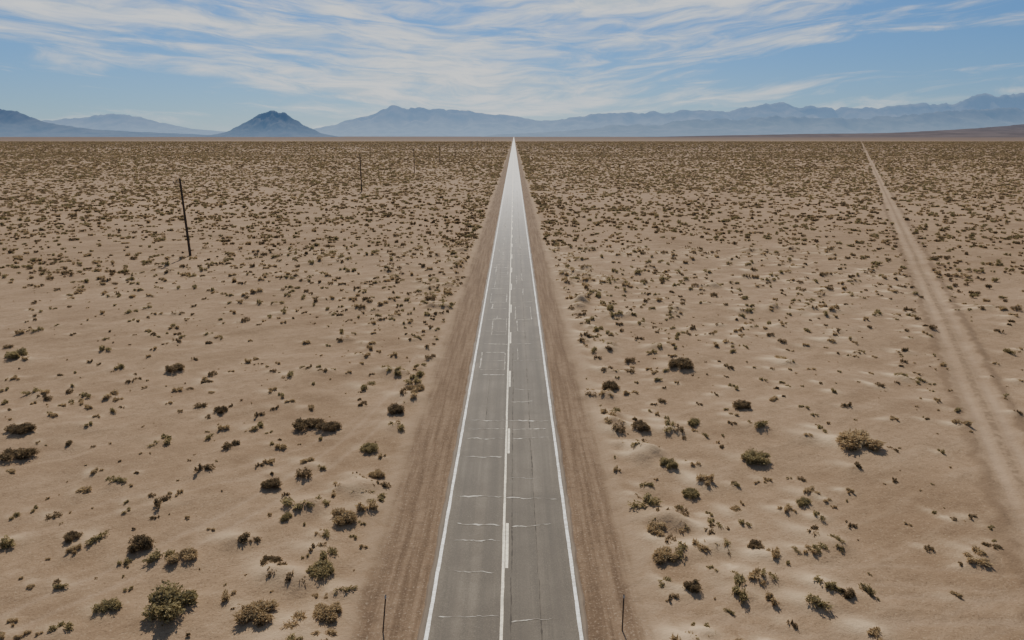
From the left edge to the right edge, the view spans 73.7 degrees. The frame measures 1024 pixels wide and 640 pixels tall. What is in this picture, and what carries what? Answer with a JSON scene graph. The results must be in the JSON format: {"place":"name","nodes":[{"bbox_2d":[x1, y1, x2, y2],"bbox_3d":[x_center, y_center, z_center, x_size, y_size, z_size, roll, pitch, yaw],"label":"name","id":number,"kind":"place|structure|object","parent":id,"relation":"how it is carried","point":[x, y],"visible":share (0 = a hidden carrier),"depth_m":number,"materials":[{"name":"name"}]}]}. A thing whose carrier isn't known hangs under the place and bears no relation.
{"place":"outdoors","nodes":[
{"label":"outdoors","id":0,"kind":"place"},
{"bbox_2d":[0,109,205,136],"bbox_3d":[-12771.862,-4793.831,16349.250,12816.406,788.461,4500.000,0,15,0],"label":"hills","id":1,"kind":"structure","parent":0,"point":[15,124],"depth_m":15859.53,"materials":[{"name":"blue stone"}]},
{"bbox_2d":[195,110,338,136],"bbox_3d":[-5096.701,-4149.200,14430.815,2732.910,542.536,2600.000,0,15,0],"label":"desert peak","id":2,"kind":"structure","parent":0,"point":[272,123],"depth_m":13929.51,"materials":[{"name":"blue stone"}]},
{"bbox_2d":[417,138,588,639],"bbox_3d":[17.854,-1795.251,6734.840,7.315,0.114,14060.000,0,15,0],"label":"road","id":3,"kind":"structure","parent":0,"point":[504,566],"depth_m":39.52,"materials":[{"name":"grey asphalt"}]},
{"bbox_2d":[0,137,1023,639],"bbox_3d":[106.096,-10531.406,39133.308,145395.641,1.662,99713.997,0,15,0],"label":"desert ground","id":4,"kind":"structure","parent":0,"point":[910,579],"depth_m":52.92,"materials":[{"name":"beige sand"}]},
{"bbox_2d":[3,347,28,358],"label":"desert bush","id":5,"kind":"object","parent":4,"relation":"on","point":[16,353],"visible":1,"depth_m":63.73,"materials":[{"name":"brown plant"}]},
{"bbox_2d":[0,447,39,460],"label":"desert bush","id":6,"kind":"object","parent":4,"relation":"on","point":[19,453],"visible":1,"depth_m":43.90,"materials":[{"name":"brown plant"}]},
{"bbox_2d":[3,422,36,434],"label":"desert bush","id":7,"kind":"object","parent":4,"relation":"on","point":[22,428],"visible":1,"depth_m":47.00,"materials":[{"name":"brown plant"}]},
{"bbox_2d":[62,530,83,542],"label":"desert bush","id":8,"kind":"object","parent":4,"relation":"on","point":[70,535],"visible":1,"depth_m":34.95,"materials":[{"name":"brown plant"}]},
{"bbox_2d":[90,597,122,612],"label":"desert bush","id":9,"kind":"object","parent":4,"relation":"on","point":[113,604],"visible":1,"depth_m":29.60,"materials":[{"name":"green plant"}]},
{"bbox_2d":[127,533,155,553],"bbox_3d":[-18.589,11.135,34.207,1.337,0.613,1.276,-8,17,-29],"label":"desert bush","id":10,"kind":"object","parent":4,"relation":"on","point":[143,541],"visible":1,"depth_m":34.14,"materials":[{"name":"brown plant"}]},
{"bbox_2d":[141,580,198,625],"bbox_3d":[-14.921,12.134,29.503,2.342,0.959,2.230,4,16,16],"label":"desert bush","id":11,"kind":"object","parent":4,"relation":"on","point":[173,596],"visible":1,"depth_m":29.57,"materials":[{"name":"green plant"}]},
{"bbox_2d":[164,363,184,372],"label":"desert bush","id":12,"kind":"object","parent":4,"relation":"on","point":[176,367],"visible":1,"depth_m":60.38,"materials":[{"name":"brown plant"}]},
{"bbox_2d":[164,545,198,563],"bbox_3d":[-16.076,11.450,33.203,1.579,0.501,1.113,-5,16,-18],"label":"desert bush","id":13,"kind":"object","parent":4,"relation":"on","point":[188,554],"visible":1,"depth_m":33.14,"materials":[{"name":"brown plant"}]},
{"bbox_2d":[173,177,191,255],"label":"utility pole","id":14,"kind":"object","parent":4,"relation":"on","point":[186,229],"visible":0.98,"depth_m":117.26,"materials":[{"name":"brown wood"}]},
{"bbox_2d":[213,405,227,413],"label":"desert bush","id":15,"kind":"object","parent":4,"relation":"on","point":[221,409],"visible":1,"depth_m":51.05,"materials":[{"name":"brown plant"}]},
{"bbox_2d":[232,597,278,627],"bbox_3d":[-10.926,12.453,29.168,1.961,0.635,1.542,0,15,-2],"label":"desert bush","id":16,"kind":"object","parent":4,"relation":"on","point":[256,612],"visible":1,"depth_m":28.96,"materials":[{"name":"brown plant"}]},
{"bbox_2d":[260,477,281,489],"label":"desert bush","id":17,"kind":"object","parent":4,"relation":"on","point":[270,483],"visible":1,"depth_m":39.75,"materials":[{"name":"brown plant"}]},
{"bbox_2d":[260,555,282,566],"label":"desert bush","id":18,"kind":"object","parent":4,"relation":"on","point":[265,558],"visible":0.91,"depth_m":32.89,"materials":[{"name":"brown plant"}]},
{"bbox_2d":[279,510,292,521],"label":"desert bush","id":19,"kind":"object","parent":4,"relation":"on","point":[287,515],"visible":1,"depth_m":36.56,"materials":[{"name":"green plant"}]},
{"bbox_2d":[291,417,327,429],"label":"desert bush","id":20,"kind":"object","parent":4,"relation":"on","point":[298,423],"visible":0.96,"depth_m":48.30,"materials":[{"name":"brown plant"}]},
{"bbox_2d":[306,559,335,580],"bbox_3d":[-8.972,11.656,31.994,1.405,0.558,1.476,1,15,5],"label":"desert bush","id":21,"kind":"object","parent":4,"relation":"on","point":[324,567],"visible":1,"depth_m":31.88,"materials":[{"name":"green plant"}]},
{"bbox_2d":[312,601,341,623],"bbox_3d":[-7.922,12.485,29.215,1.305,0.537,1.382,-2,15,-7],"label":"desert bush","id":22,"kind":"object","parent":4,"relation":"on","point":[323,611],"visible":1,"depth_m":29.15,"materials":[{"name":"brown plant"}]},
{"bbox_2d":[314,421,341,431],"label":"desert bush","id":23,"kind":"object","parent":4,"relation":"on","point":[331,426],"visible":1,"depth_m":47.77,"materials":[{"name":"brown plant"}]},
{"bbox_2d":[330,507,357,525],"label":"desert bush","id":24,"kind":"object","parent":4,"relation":"on","point":[348,516],"visible":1,"depth_m":36.22,"materials":[{"name":"brown plant"}]},
{"bbox_2d":[358,155,361,191],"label":"utility pole","id":25,"kind":"object","parent":4,"relation":"on","point":[360,172],"visible":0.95,"depth_m":251.19,"materials":[{"name":"brown wood"}]},
{"bbox_2d":[359,441,378,453],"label":"desert bush","id":26,"kind":"object","parent":4,"relation":"on","point":[369,447],"visible":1,"depth_m":44.58,"materials":[{"name":"green plant"}]},
{"bbox_2d":[368,468,385,477],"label":"desert bush","id":27,"kind":"object","parent":4,"relation":"on","point":[377,472],"visible":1,"depth_m":41.23,"materials":[{"name":"brown plant"}]},
{"bbox_2d":[382,595,385,631],"bbox_3d":[-5.305,12.276,28.318,0.081,1.960,0.055,6,12,-1],"label":"roadside marker post","id":28,"kind":"object","parent":4,"relation":"on","point":[384,613],"visible":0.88,"depth_m":28.31,"materials":[{"name":"grey metal"}]},
{"bbox_2d":[387,403,404,414],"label":"desert bush","id":29,"kind":"object","parent":4,"relation":"on","point":[392,408],"visible":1,"depth_m":50.65,"materials":[{"name":"green plant"}]},
{"bbox_2d":[407,383,424,390],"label":"desert bush","id":30,"kind":"object","parent":4,"relation":"on","point":[421,387],"visible":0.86,"depth_m":55.35,"materials":[{"name":"brown plant"}]},
{"bbox_2d":[0,141,1023,639],"bbox_3d":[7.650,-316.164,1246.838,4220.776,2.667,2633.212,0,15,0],"label":"desert scrub","id":31,"kind":"object","parent":4,"relation":"on","point":[964,149],"visible":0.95,"depth_m":214.45,"materials":[{"name":"brown plant"}]},
{"bbox_2d":[602,380,620,390],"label":"desert bush","id":32,"kind":"object","parent":4,"relation":"on","point":[613,385],"visible":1,"depth_m":55.62,"materials":[{"name":"brown plant"}]},
{"bbox_2d":[622,594,624,630],"bbox_3d":[4.613,12.259,28.362,0.080,1.960,0.055,0,14,0],"label":"roadside marker post","id":33,"kind":"object","parent":4,"relation":"on","point":[623,611],"visible":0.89,"depth_m":28.35,"materials":[{"name":"brown wood"}]},
{"bbox_2d":[631,419,650,431],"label":"desert bush","id":34,"kind":"object","parent":4,"relation":"on","point":[641,425],"visible":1,"depth_m":47.89,"materials":[{"name":"brown plant"}]},
{"bbox_2d":[646,521,667,536],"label":"desert bush","id":35,"kind":"object","parent":4,"relation":"on","point":[653,528],"visible":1,"depth_m":35.57,"materials":[{"name":"brown plant"}]},
{"bbox_2d":[651,545,677,563],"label":"desert bush","id":36,"kind":"object","parent":4,"relation":"on","point":[661,555],"visible":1,"depth_m":33.13,"materials":[{"name":"brown plant"}]},
{"bbox_2d":[659,456,677,469],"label":"desert bush","id":37,"kind":"object","parent":4,"relation":"on","point":[669,463],"visible":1,"depth_m":42.65,"materials":[{"name":"green plant"}]},
{"bbox_2d":[668,357,693,368],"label":"desert bush","id":38,"kind":"object","parent":4,"relation":"on","point":[683,362],"visible":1,"depth_m":60.46,"materials":[{"name":"brown plant"}]},
{"bbox_2d":[681,487,700,498],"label":"desert bush","id":39,"kind":"object","parent":4,"relation":"on","point":[691,492],"visible":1,"depth_m":39.45,"materials":[{"name":"green plant"}]},
{"bbox_2d":[682,579,702,592],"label":"desert bush","id":40,"kind":"object","parent":4,"relation":"on","point":[692,586],"visible":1,"depth_m":30.97,"materials":[{"name":"brown plant"}]},
{"bbox_2d":[687,417,700,426],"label":"desert bush","id":41,"kind":"object","parent":4,"relation":"on","point":[693,421],"visible":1,"depth_m":48.70,"materials":[{"name":"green plant"}]},
{"bbox_2d":[732,399,751,408],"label":"desert bush","id":42,"kind":"object","parent":4,"relation":"on","point":[739,404],"visible":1,"depth_m":51.22,"materials":[{"name":"brown plant"}]},
{"bbox_2d":[740,447,771,465],"bbox_3d":[15.446,8.651,43.226,1.920,0.651,1.778,5,16,19],"label":"desert bush","id":43,"kind":"object","parent":4,"relation":"on","point":[751,456],"visible":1,"depth_m":43.13,"materials":[{"name":"green plant"}]},
{"bbox_2d":[747,539,764,548],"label":"desert bush","id":44,"kind":"object","parent":4,"relation":"on","point":[752,542],"visible":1,"depth_m":34.17,"materials":[{"name":"brown plant"}]},
{"bbox_2d":[796,496,812,506],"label":"desert bush","id":45,"kind":"object","parent":4,"relation":"on","point":[802,501],"visible":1,"depth_m":38.35,"materials":[{"name":"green plant"}]},
{"bbox_2d":[839,587,855,598],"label":"desert bush","id":46,"kind":"object","parent":4,"relation":"on","point":[851,593],"visible":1,"depth_m":30.47,"materials":[{"name":"brown plant"}]},
{"bbox_2d":[834,428,886,451],"bbox_3d":[22.859,7.922,45.222,3.324,0.963,2.729,-3,15,-11],"label":"desert bush","id":47,"kind":"object","parent":4,"relation":"on","point":[855,440],"visible":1,"depth_m":44.77,"materials":[{"name":"brown plant"}]},
{"bbox_2d":[0,0,1023,131],"label":"sky","id":48,"kind":"structure","parent":0,"point":[215,65],"materials":[{"name":"blue"}]},
{"bbox_2d":[42,93,1023,136],"bbox_3d":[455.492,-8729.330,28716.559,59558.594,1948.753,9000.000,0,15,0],"label":"mountain range","id":49,"kind":"structure","parent":0,"point":[393,121],"depth_m":27971.94,"materials":[{"name":"blue stone"}]},
{"bbox_2d":[482,108,1023,136],"bbox_3d":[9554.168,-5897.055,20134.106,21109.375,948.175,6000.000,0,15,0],"label":"foothills","id":50,"kind":"structure","parent":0,"point":[938,120],"depth_m":19433.96,"materials":[{"name":"blue stone"}]},
{"bbox_2d":[669,124,1023,136],"bbox_3d":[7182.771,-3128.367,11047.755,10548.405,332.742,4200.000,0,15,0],"label":"bajada","id":51,"kind":"structure","parent":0,"point":[1009,131],"depth_m":10509.31,"materials":[{"name":"stone"}]}
]}

